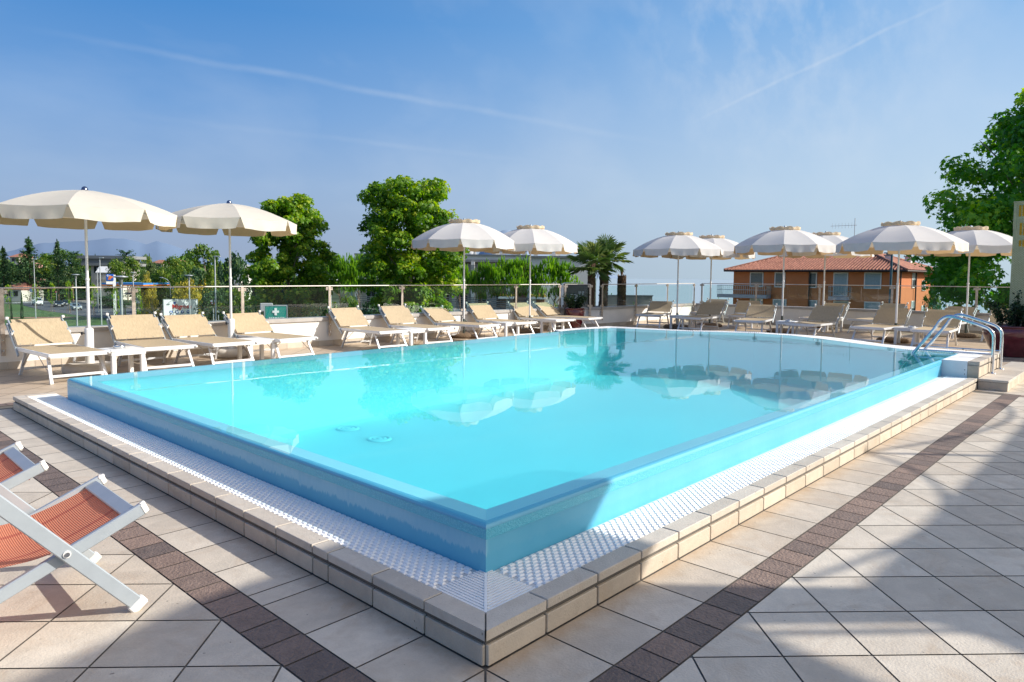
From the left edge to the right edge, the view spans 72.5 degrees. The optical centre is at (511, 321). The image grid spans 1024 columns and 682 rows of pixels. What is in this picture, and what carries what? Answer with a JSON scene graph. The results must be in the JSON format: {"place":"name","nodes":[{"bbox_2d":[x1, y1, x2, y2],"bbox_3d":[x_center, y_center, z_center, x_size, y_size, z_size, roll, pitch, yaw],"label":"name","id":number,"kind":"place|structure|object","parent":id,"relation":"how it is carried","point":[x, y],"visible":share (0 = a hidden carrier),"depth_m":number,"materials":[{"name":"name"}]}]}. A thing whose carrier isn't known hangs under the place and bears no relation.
{"place":"outdoors","nodes":[
{"label":"outdoors","id":0,"kind":"place"},
{"bbox_2d":[4,304,164,327],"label":"lawn","id":1,"kind":"structure","parent":0,"point":[30,312],"depth_m":127.91,"materials":[{"name":"green plant"}]},
{"bbox_2d":[163,299,197,315],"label":"supermarket sign","id":2,"kind":"object","parent":1,"relation":"on","point":[175,306],"visible":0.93,"depth_m":100.16,"materials":[{"name":"white paint"}]},
{"bbox_2d":[171,278,204,314],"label":"blossoming shrub","id":3,"kind":"object","parent":1,"relation":"on","point":[183,293],"visible":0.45,"depth_m":107.47,"materials":[{"name":"yellow plant"}]},
{"bbox_2d":[199,265,219,317],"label":"broadleaf tree","id":4,"kind":"object","parent":1,"relation":"on","point":[210,274],"visible":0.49,"depth_m":99.72,"materials":[{"name":"green plant"}]},
{"bbox_2d":[23,296,204,320],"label":"road","id":5,"kind":"structure","parent":0,"point":[45,306],"depth_m":151.39,"materials":[{"name":"grey asphalt"}]},
{"bbox_2d":[4,283,46,301],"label":"villa","id":6,"kind":"object","parent":5,"relation":"on","point":[16,297],"visible":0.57,"depth_m":191.62,"materials":[{"name":"concrete"}]},
{"bbox_2d":[45,238,71,300],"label":"cedar tree","id":7,"kind":"object","parent":5,"relation":"on","point":[57,252],"visible":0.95,"depth_m":194.67,"materials":[{"name":"green plant"}]},
{"bbox_2d":[57,251,84,300],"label":"cedar tree","id":8,"kind":"object","parent":5,"relation":"on","point":[73,259],"visible":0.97,"depth_m":194.72,"materials":[{"name":"green plant"}]},
{"bbox_2d":[101,282,172,316],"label":"filling station","id":9,"kind":"object","parent":5,"relation":"on","point":[136,284],"visible":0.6,"depth_m":119.83,"materials":[{"name":"blue paint"}]},
{"bbox_2d":[142,283,160,316],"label":"blossoming shrub","id":10,"kind":"object","parent":5,"relation":"on","point":[151,296],"visible":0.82,"depth_m":117.92,"materials":[{"name":"yellow plant"}]},
{"bbox_2d":[213,287,255,319],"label":"round shrub","id":11,"kind":"object","parent":5,"relation":"on","point":[236,307],"visible":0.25,"depth_m":71.76,"materials":[{"name":"green plant"}]},
{"bbox_2d":[6,238,299,275],"bbox_3d":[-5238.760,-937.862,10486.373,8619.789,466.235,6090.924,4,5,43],"label":"hills","id":12,"kind":"structure","parent":0,"point":[156,250],"depth_m":8849.16,"materials":[{"name":"blue"}]},
{"bbox_2d":[4,277,634,317],"bbox_3d":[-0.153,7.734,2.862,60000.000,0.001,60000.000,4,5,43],"label":"ground","id":13,"kind":"structure","parent":0,"point":[335,297],"depth_m":225.23,"materials":[{"name":"green plant"}]},
{"bbox_2d":[0,246,17,286],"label":"cedar tree","id":14,"kind":"object","parent":13,"relation":"on","point":[3,271],"visible":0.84,"depth_m":194.81,"materials":[{"name":"green plant"}]},
{"bbox_2d":[10,236,52,297],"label":"cedar tree","id":15,"kind":"object","parent":13,"relation":"on","point":[29,251],"visible":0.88,"depth_m":194.29,"materials":[{"name":"green plant"}]},
{"bbox_2d":[35,248,90,291],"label":"broadleaf tree","id":16,"kind":"object","parent":13,"relation":"on","point":[46,269],"visible":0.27,"depth_m":223.69,"materials":[{"name":"green plant"}]},
{"bbox_2d":[76,255,145,299],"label":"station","id":17,"kind":"object","parent":13,"relation":"on","point":[93,261],"visible":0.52,"depth_m":205.40,"materials":[{"name":"white paint"}]},
{"bbox_2d":[96,294,130,307],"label":"broadleaf tree","id":18,"kind":"object","parent":13,"relation":"on","point":[107,300],"visible":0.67,"depth_m":159.58,"materials":[{"name":"green plant"}]},
{"bbox_2d":[103,258,125,303],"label":"broadleaf tree","id":19,"kind":"object","parent":13,"relation":"on","point":[117,267],"visible":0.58,"depth_m":178.94,"materials":[{"name":"green plant"}]},
{"bbox_2d":[124,257,141,299],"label":"broadleaf tree","id":20,"kind":"object","parent":13,"relation":"on","point":[131,262],"visible":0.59,"depth_m":176.43,"materials":[{"name":"green plant"}]},
{"bbox_2d":[139,261,161,282],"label":"broadleaf tree","id":21,"kind":"object","parent":13,"relation":"on","point":[151,268],"visible":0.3,"depth_m":163.78,"materials":[{"name":"green plant"}]},
{"bbox_2d":[143,267,174,317],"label":"broadleaf tree","id":22,"kind":"object","parent":13,"relation":"on","point":[161,293],"visible":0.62,"depth_m":123.67,"materials":[{"name":"green plant"}]},
{"bbox_2d":[161,254,181,297],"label":"broadleaf tree","id":23,"kind":"object","parent":13,"relation":"on","point":[172,261],"visible":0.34,"depth_m":139.36,"materials":[{"name":"green plant"}]},
{"bbox_2d":[0,254,354,294],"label":"woods","id":24,"kind":"object","parent":13,"relation":"on","point":[182,259],"visible":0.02,"depth_m":259.34,"materials":[{"name":"green plant"}]},
{"bbox_2d":[172,261,199,297],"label":"broadleaf tree","id":25,"kind":"object","parent":13,"relation":"on","point":[187,268],"visible":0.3,"depth_m":121.02,"materials":[{"name":"green plant"}]},
{"bbox_2d":[180,266,208,316],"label":"broadleaf tree","id":26,"kind":"object","parent":13,"relation":"on","point":[197,273],"visible":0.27,"depth_m":115.39,"materials":[{"name":"green plant"}]},
{"bbox_2d":[177,243,228,291],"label":"broadleaf tree","id":27,"kind":"object","parent":13,"relation":"on","point":[197,252],"visible":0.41,"depth_m":127.90,"materials":[{"name":"green plant"}]},
{"bbox_2d":[194,290,227,320],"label":"broadleaf tree","id":28,"kind":"object","parent":13,"relation":"on","point":[207,297],"visible":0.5,"depth_m":95.44,"materials":[{"name":"green plant"}]},
{"bbox_2d":[212,252,256,319],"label":"broadleaf tree","id":29,"kind":"object","parent":13,"relation":"on","point":[237,264],"visible":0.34,"depth_m":74.66,"materials":[{"name":"green plant"}]},
{"bbox_2d":[264,305,287,318],"bbox_3d":[-8.206,2.833,24.371,0.766,6.834,0.232,-1,4,-22],"label":"pharmacy sign","id":30,"kind":"object","parent":13,"relation":"on","point":[275,311],"visible":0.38,"depth_m":24.07,"materials":[{"name":"green paint"}]},
{"bbox_2d":[240,193,339,317],"bbox_3d":[-9.423,0.179,30.064,3.975,11.393,4.343,1,4,0],"label":"plane tree","id":31,"kind":"object","parent":13,"relation":"on","point":[305,218],"visible":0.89,"depth_m":29.29,"materials":[{"name":"green plant"}]},
{"bbox_2d":[332,293,356,307],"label":"round shrub","id":32,"kind":"object","parent":13,"relation":"on","point":[348,301],"visible":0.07,"depth_m":43.91,"materials":[{"name":"green plant"}]},
{"bbox_2d":[325,253,364,306],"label":"umbrella pine","id":33,"kind":"object","parent":13,"relation":"on","point":[341,265],"visible":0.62,"depth_m":43.90,"materials":[{"name":"green plant"}]},
{"bbox_2d":[341,254,376,309],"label":"umbrella pine","id":34,"kind":"object","parent":13,"relation":"on","point":[355,259],"visible":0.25,"depth_m":45.87,"materials":[{"name":"green plant"}]},
{"bbox_2d":[361,297,379,314],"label":"broadleaf tree","id":35,"kind":"object","parent":13,"relation":"on","point":[373,309],"visible":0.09,"depth_m":45.96,"materials":[{"name":"green plant"}]},
{"bbox_2d":[356,175,469,313],"bbox_3d":[-4.391,-0.203,30.112,4.739,12.240,5.058,-2,4,-31],"label":"plane tree","id":36,"kind":"object","parent":13,"relation":"on","point":[411,206],"visible":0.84,"depth_m":28.90,"materials":[{"name":"green plant"}]},
{"bbox_2d":[450,262,470,305],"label":"umbrella pine","id":37,"kind":"object","parent":13,"relation":"on","point":[460,274],"visible":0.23,"depth_m":45.92,"materials":[{"name":"green plant"}]},
{"bbox_2d":[465,258,498,302],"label":"umbrella pine","id":38,"kind":"object","parent":13,"relation":"on","point":[475,277],"visible":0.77,"depth_m":41.72,"materials":[{"name":"green plant"}]},
{"bbox_2d":[485,253,540,308],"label":"umbrella pine","id":39,"kind":"object","parent":13,"relation":"on","point":[519,268],"visible":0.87,"depth_m":41.56,"materials":[{"name":"green plant"}]},
{"bbox_2d":[522,254,582,305],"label":"umbrella pine","id":40,"kind":"object","parent":13,"relation":"on","point":[558,270],"visible":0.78,"depth_m":41.54,"materials":[{"name":"green plant"}]},
{"bbox_2d":[904,87,1023,312],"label":"plane tree","id":41,"kind":"object","parent":13,"relation":"on","point":[992,211],"visible":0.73,"depth_m":24.90,"materials":[{"name":"green plant"}]},
{"bbox_2d":[354,249,588,312],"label":"apartment block","id":42,"kind":"structure","parent":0,"point":[473,260],"depth_m":57.27,"materials":[{"name":"white paint"}]},
{"bbox_2d":[0,320,1023,681],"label":"terrace floor","id":43,"kind":"structure","parent":0,"point":[80,636],"depth_m":2.99,"materials":[{"name":"beige tile"}]},
{"bbox_2d":[0,441,48,524],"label":"deck chair","id":44,"kind":"object","parent":43,"relation":"on","point":[17,467],"visible":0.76,"depth_m":3.53,"materials":[{"name":"fabric"}]},
{"bbox_2d":[5,315,110,384],"bbox_3d":[-6.094,0.342,9.353,1.713,0.770,0.726,4,5,40],"label":"sun lounger","id":45,"kind":"object","parent":43,"relation":"on","point":[39,331],"visible":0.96,"depth_m":9.51,"materials":[{"name":"fabric"}]},
{"bbox_2d":[0,474,148,611],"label":"deck chair","id":46,"kind":"object","parent":43,"relation":"on","point":[71,528],"visible":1,"depth_m":2.82,"materials":[{"name":"fabric"}]},
{"bbox_2d":[0,186,176,375],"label":"parasol","id":47,"kind":"object","parent":43,"relation":"on","point":[84,208],"visible":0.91,"depth_m":9.11,"materials":[{"name":"white fabric"}]},
{"bbox_2d":[98,346,146,374],"bbox_3d":[-5.239,0.541,9.392,0.450,0.372,0.450,3,5,39],"label":"side table","id":48,"kind":"object","parent":43,"relation":"on","point":[129,351],"visible":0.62,"depth_m":9.34,"materials":[{"name":"white plastic"}]},
{"bbox_2d":[105,312,197,370],"bbox_3d":[-5.317,0.284,10.269,1.704,0.782,0.726,4,5,45],"label":"sun lounger","id":49,"kind":"object","parent":43,"relation":"on","point":[136,326],"visible":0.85,"depth_m":10.52,"materials":[{"name":"fabric"}]},
{"bbox_2d":[159,312,257,364],"bbox_3d":[-4.730,0.265,10.854,1.724,0.756,0.726,4,5,40],"label":"sun lounger","id":50,"kind":"object","parent":43,"relation":"on","point":[189,325],"visible":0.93,"depth_m":11.02,"materials":[{"name":"fabric"}]},
{"bbox_2d":[155,200,296,357],"bbox_3d":[-4.697,-0.715,11.643,2.097,2.603,2.094,3,4,35],"label":"parasol","id":51,"kind":"object","parent":43,"relation":"on","point":[229,218],"visible":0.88,"depth_m":11.16,"materials":[{"name":"white fabric"}]},
{"bbox_2d":[237,337,275,359],"bbox_3d":[-4.024,0.450,10.990,0.450,0.372,0.450,4,5,43],"label":"side table","id":52,"kind":"object","parent":43,"relation":"on","point":[262,341],"visible":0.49,"depth_m":10.97,"materials":[{"name":"white plastic"}]},
{"bbox_2d":[222,310,317,357],"bbox_3d":[-4.056,0.223,11.668,1.730,0.749,0.726,3,5,39],"label":"sun lounger","id":53,"kind":"object","parent":43,"relation":"on","point":[251,322],"visible":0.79,"depth_m":11.85,"materials":[{"name":"fabric"}]},
{"bbox_2d":[0,307,565,369],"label":"parapet wall","id":54,"kind":"structure","parent":43,"relation":"on","point":[318,327],"depth_m":13.15,"materials":[{"name":"white paint"}]},
{"bbox_2d":[0,284,561,355],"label":"glass balustrade","id":55,"kind":"object","parent":54,"relation":"attached to","point":[242,289],"visible":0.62,"depth_m":12.08,"materials":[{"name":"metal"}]},
{"bbox_2d":[327,305,410,347],"bbox_3d":[-2.754,0.112,13.359,1.707,0.778,0.726,4,5,43],"label":"sun lounger","id":56,"kind":"object","parent":43,"relation":"on","point":[354,316],"visible":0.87,"depth_m":13.55,"materials":[{"name":"fabric"}]},
{"bbox_2d":[395,327,426,346],"bbox_3d":[-1.933,0.313,13.439,0.450,0.372,0.450,4,5,40],"label":"side table","id":57,"kind":"object","parent":43,"relation":"on","point":[413,330],"visible":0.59,"depth_m":13.39,"materials":[{"name":"white plastic"}]},
{"bbox_2d":[377,304,455,343],"bbox_3d":[-1.958,0.058,14.235,1.698,0.789,0.726,4,5,45],"label":"sun lounger","id":58,"kind":"object","parent":43,"relation":"on","point":[397,314],"visible":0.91,"depth_m":14.49,"materials":[{"name":"fabric"}]},
{"bbox_2d":[420,305,500,339],"bbox_3d":[-1.138,0.036,15.194,1.748,0.727,0.726,3,5,38],"label":"sun lounger","id":59,"kind":"object","parent":43,"relation":"on","point":[441,313],"visible":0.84,"depth_m":15.30,"materials":[{"name":"fabric"}]},
{"bbox_2d":[411,218,514,338],"bbox_3d":[-1.083,-0.989,15.759,2.346,2.690,2.364,4,5,43],"label":"parasol","id":60,"kind":"object","parent":43,"relation":"on","point":[457,235],"visible":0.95,"depth_m":15.05,"materials":[{"name":"white fabric"}]},
{"bbox_2d":[465,301,537,335],"bbox_3d":[-0.258,-0.050,16.209,1.701,0.785,0.726,4,5,45],"label":"sun lounger","id":61,"kind":"object","parent":43,"relation":"on","point":[482,310],"visible":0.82,"depth_m":16.45,"materials":[{"name":"fabric"}]},
{"bbox_2d":[492,321,518,336],"bbox_3d":[-0.128,0.193,15.582,0.450,0.372,0.450,-3,5,-43],"label":"side table","id":62,"kind":"object","parent":43,"relation":"on","point":[505,324],"visible":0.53,"depth_m":15.43,"materials":[{"name":"white plastic"}]},
{"bbox_2d":[13,326,998,665],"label":"swimming pool","id":63,"kind":"structure","parent":43,"relation":"on","point":[483,510],"depth_m":5.39,"materials":[{"name":"blue liquid"}]},
{"bbox_2d":[0,359,1023,681],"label":"floor band","id":64,"kind":"object","parent":43,"relation":"attached to","point":[642,663],"visible":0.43,"depth_m":3.06,"materials":[{"name":"brown tile"}]},
{"bbox_2d":[484,224,577,332],"bbox_3d":[0.450,-1.080,17.404,2.346,2.690,2.364,4,5,40],"label":"parasol","id":65,"kind":"object","parent":43,"relation":"on","point":[534,239],"visible":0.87,"depth_m":16.70,"materials":[{"name":"white fabric"}]},
{"bbox_2d":[507,301,575,330],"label":"sun lounger","id":66,"kind":"object","parent":43,"relation":"on","point":[522,309],"visible":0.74,"depth_m":17.57,"materials":[{"name":"fabric"}]},
{"bbox_2d":[532,301,602,330],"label":"sun lounger","id":67,"kind":"object","parent":43,"relation":"on","point":[547,308],"visible":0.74,"depth_m":18.24,"materials":[{"name":"fabric"}]},
{"bbox_2d":[561,283,587,306],"bbox_3d":[1.758,-0.545,19.789,0.769,1.124,0.072,1,4,0],"label":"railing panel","id":68,"kind":"object","parent":43,"relation":"on","point":[576,290],"visible":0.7,"depth_m":19.77,"materials":[{"name":"clear glass"}]},
{"bbox_2d":[562,291,589,327],"bbox_3d":[1.661,-0.321,18.805,0.680,1.019,0.621,-1,4,-18],"label":"potted shrub","id":69,"kind":"object","parent":43,"relation":"on","point":[574,308],"visible":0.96,"depth_m":18.65,"materials":[{"name":"green plant"}]},
{"bbox_2d":[565,303,695,327],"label":"parapet wall","id":70,"kind":"structure","parent":43,"relation":"on","point":[617,315],"depth_m":20.40,"materials":[{"name":"white paint"}]},
{"bbox_2d":[600,283,694,319],"bbox_3d":[4.270,-0.665,21.339,0.081,1.031,5.270,4,5,43],"label":"glass balustrade","id":71,"kind":"object","parent":70,"relation":"attached to","point":[635,303],"visible":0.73,"depth_m":20.69,"materials":[{"name":"glass"}]},
{"bbox_2d":[635,300,673,328],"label":"sun lounger","id":72,"kind":"object","parent":43,"relation":"on","point":[659,306],"visible":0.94,"depth_m":20.50,"materials":[{"name":"fabric"}]},
{"bbox_2d":[633,231,722,328],"bbox_3d":[4.609,-1.170,19.405,2.463,2.690,2.482,3,4,31],"label":"parasol","id":73,"kind":"object","parent":43,"relation":"on","point":[678,243],"visible":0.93,"depth_m":18.61,"materials":[{"name":"white fabric"}]},
{"bbox_2d":[676,301,726,329],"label":"sun lounger","id":74,"kind":"object","parent":43,"relation":"on","point":[711,308],"visible":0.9,"depth_m":19.05,"materials":[{"name":"fabric"}]},
{"bbox_2d":[690,298,729,323],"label":"sun lounger","id":75,"kind":"object","parent":43,"relation":"on","point":[716,300],"visible":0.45,"depth_m":21.91,"materials":[{"name":"fabric"}]},
{"bbox_2d":[670,234,754,326],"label":"parasol","id":76,"kind":"object","parent":43,"relation":"on","point":[726,246],"visible":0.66,"depth_m":19.63,"materials":[{"name":"white fabric"}]},
{"bbox_2d":[726,299,761,327],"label":"sun lounger","id":77,"kind":"object","parent":43,"relation":"on","point":[741,306],"visible":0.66,"depth_m":20.53,"materials":[{"name":"fabric"}]},
{"bbox_2d":[733,303,776,332],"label":"sun lounger","id":78,"kind":"object","parent":43,"relation":"on","point":[756,310],"visible":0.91,"depth_m":18.07,"materials":[{"name":"fabric"}]},
{"bbox_2d":[733,225,835,333],"bbox_3d":[7.027,-1.104,18.086,2.510,2.771,2.529,3,4,29],"label":"parasol","id":79,"kind":"object","parent":43,"relation":"on","point":[778,240],"visible":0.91,"depth_m":17.31,"materials":[{"name":"white fabric"}]},
{"bbox_2d":[784,304,844,337],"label":"sun lounger","id":80,"kind":"object","parent":43,"relation":"on","point":[825,313],"visible":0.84,"depth_m":16.69,"materials":[{"name":"fabric"}]},
{"bbox_2d":[799,301,849,332],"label":"sun lounger","id":81,"kind":"object","parent":43,"relation":"on","point":[832,304],"visible":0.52,"depth_m":19.17,"materials":[{"name":"fabric"}]},
{"bbox_2d":[777,231,873,329],"bbox_3d":[8.775,-1.173,19.627,2.463,2.744,2.482,3,5,39],"label":"parasol","id":82,"kind":"object","parent":43,"relation":"on","point":[835,238],"visible":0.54,"depth_m":19.22,"materials":[{"name":"white fabric"}]},
{"bbox_2d":[695,303,1005,334],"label":"parapet wall","id":83,"kind":"structure","parent":43,"relation":"on","point":[793,313],"depth_m":20.08,"materials":[{"name":"white paint"}]},
{"bbox_2d":[700,283,1009,326],"bbox_3d":[9.853,-0.529,19.882,9.850,1.046,0.077,4,5,43],"label":"glass balustrade","id":84,"kind":"object","parent":83,"relation":"attached to","point":[892,287],"visible":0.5,"depth_m":19.77,"materials":[{"name":"glass"}]},
{"bbox_2d":[846,301,908,332],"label":"sun lounger","id":85,"kind":"object","parent":43,"relation":"on","point":[887,305],"visible":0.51,"depth_m":18.45,"materials":[{"name":"fabric"}]},
{"bbox_2d":[849,306,911,343],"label":"sun lounger","id":86,"kind":"object","parent":43,"relation":"on","point":[884,315],"visible":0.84,"depth_m":15.79,"materials":[{"name":"fabric"}]},
{"bbox_2d":[835,220,968,342],"bbox_3d":[8.631,-0.905,15.618,2.580,2.717,2.600,2,4,23],"label":"parasol","id":87,"kind":"object","parent":43,"relation":"on","point":[904,238],"visible":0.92,"depth_m":14.91,"materials":[{"name":"white fabric"}]},
{"bbox_2d":[893,326,919,345],"bbox_3d":[8.529,0.303,15.086,0.450,0.372,0.450,4,5,40],"label":"side table","id":88,"kind":"object","parent":43,"relation":"on","point":[899,329],"visible":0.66,"depth_m":15.04,"materials":[{"name":"white plastic"}]},
{"bbox_2d":[909,307,962,348],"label":"sun lounger","id":89,"kind":"object","parent":43,"relation":"on","point":[931,317],"visible":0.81,"depth_m":15.09,"materials":[{"name":"fabric"}]},
{"bbox_2d":[921,304,977,338],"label":"sun lounger","id":90,"kind":"object","parent":43,"relation":"on","point":[971,310],"visible":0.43,"depth_m":17.61,"materials":[{"name":"fabric"}]},
{"bbox_2d":[913,225,1012,337],"bbox_3d":[11.207,-0.993,17.152,2.440,2.744,2.458,3,4,34],"label":"parasol","id":91,"kind":"object","parent":43,"relation":"on","point":[984,241],"visible":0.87,"depth_m":16.50,"materials":[{"name":"white fabric"}]},
{"bbox_2d":[978,362,1023,391],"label":"entry step","id":92,"kind":"object","parent":43,"relation":"on","point":[1009,376],"visible":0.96,"depth_m":9.04,"materials":[{"name":"stone"}]},
{"bbox_2d":[912,313,1003,373],"bbox_3d":[6.291,0.544,10.065,1.250,1.320,0.750,4,5,43],"label":"pool ladder","id":93,"kind":"object","parent":92,"relation":"on","point":[941,330],"visible":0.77,"depth_m":9.89,"materials":[{"name":"metal"}]},
{"bbox_2d":[982,290,1023,357],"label":"potted shrub","id":94,"kind":"object","parent":43,"relation":"on","point":[1013,344],"visible":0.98,"depth_m":12.70,"materials":[{"name":"green plant"}]},
{"bbox_2d":[1009,201,1023,325],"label":"wicker screen","id":95,"kind":"object","parent":43,"relation":"on","point":[1017,275],"visible":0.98,"depth_m":13.10,"materials":[{"name":"beige wicker"}]},
{"bbox_2d":[0,0,1023,281],"label":"sky","id":96,"kind":"structure","parent":0,"point":[636,122],"materials":[{"name":"blue"}]},
{"bbox_2d":[598,295,652,304],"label":"garden wall","id":97,"kind":"structure","parent":0,"point":[630,299],"depth_m":30.06,"materials":[{"name":"concrete"}]},
{"bbox_2d":[596,278,1006,312],"bbox_3d":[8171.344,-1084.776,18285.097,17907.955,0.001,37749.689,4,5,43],"label":"lake","id":98,"kind":"structure","parent":0,"point":[658,292],"depth_m":492.76,"materials":[{"name":"blue liquid"}]},
{"bbox_2d":[717,223,932,310],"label":"orange house","id":99,"kind":"structure","parent":0,"point":[859,270],"depth_m":68.93,"materials":[{"name":"paint"}]},
{"bbox_2d":[750,272,763,286],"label":"window","id":100,"kind":"structure","parent":99,"relation":"in","point":[757,278],"depth_m":72.97,"materials":[{"name":"glass"}]},
{"bbox_2d":[833,272,847,295],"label":"window","id":101,"kind":"structure","parent":99,"relation":"in","point":[839,278],"depth_m":67.32,"materials":[{"name":"glass"}]},
{"bbox_2d":[864,272,881,288],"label":"window","id":102,"kind":"structure","parent":99,"relation":"in","point":[870,278],"depth_m":65.36,"materials":[{"name":"glass"}]},
{"bbox_3d":[2.899,-0.012,21.272,1.200,0.910,2.800,4,5,43],"label":"planter trough","id":103,"kind":"object","parent":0,"visible":0},
{"bbox_2d":[566,240,617,306],"bbox_3d":[2.299,-1.298,20.041,1.529,2.194,1.665,1,4,0],"label":"fan palm","id":104,"kind":"object","parent":103,"relation":"in","point":[594,255],"visible":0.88,"depth_m":19.92,"materials":[{"name":"green plant"}]},
{"bbox_2d":[581,233,633,306],"bbox_3d":[2.792,-1.440,20.717,1.610,2.397,1.545,1,4,0],"label":"fan palm","id":105,"kind":"object","parent":103,"relation":"in","point":[612,246],"visible":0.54,"depth_m":20.59,"materials":[{"name":"green plant"}]},
{"bbox_2d":[617,270,625,305],"bbox_3d":[3.331,-0.962,21.224,0.286,1.376,0.286,1,4,0],"label":"fan palm","id":106,"kind":"object","parent":103,"relation":"in","point":[621,292],"visible":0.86,"depth_m":21.12,"materials":[{"name":"brown plant"}]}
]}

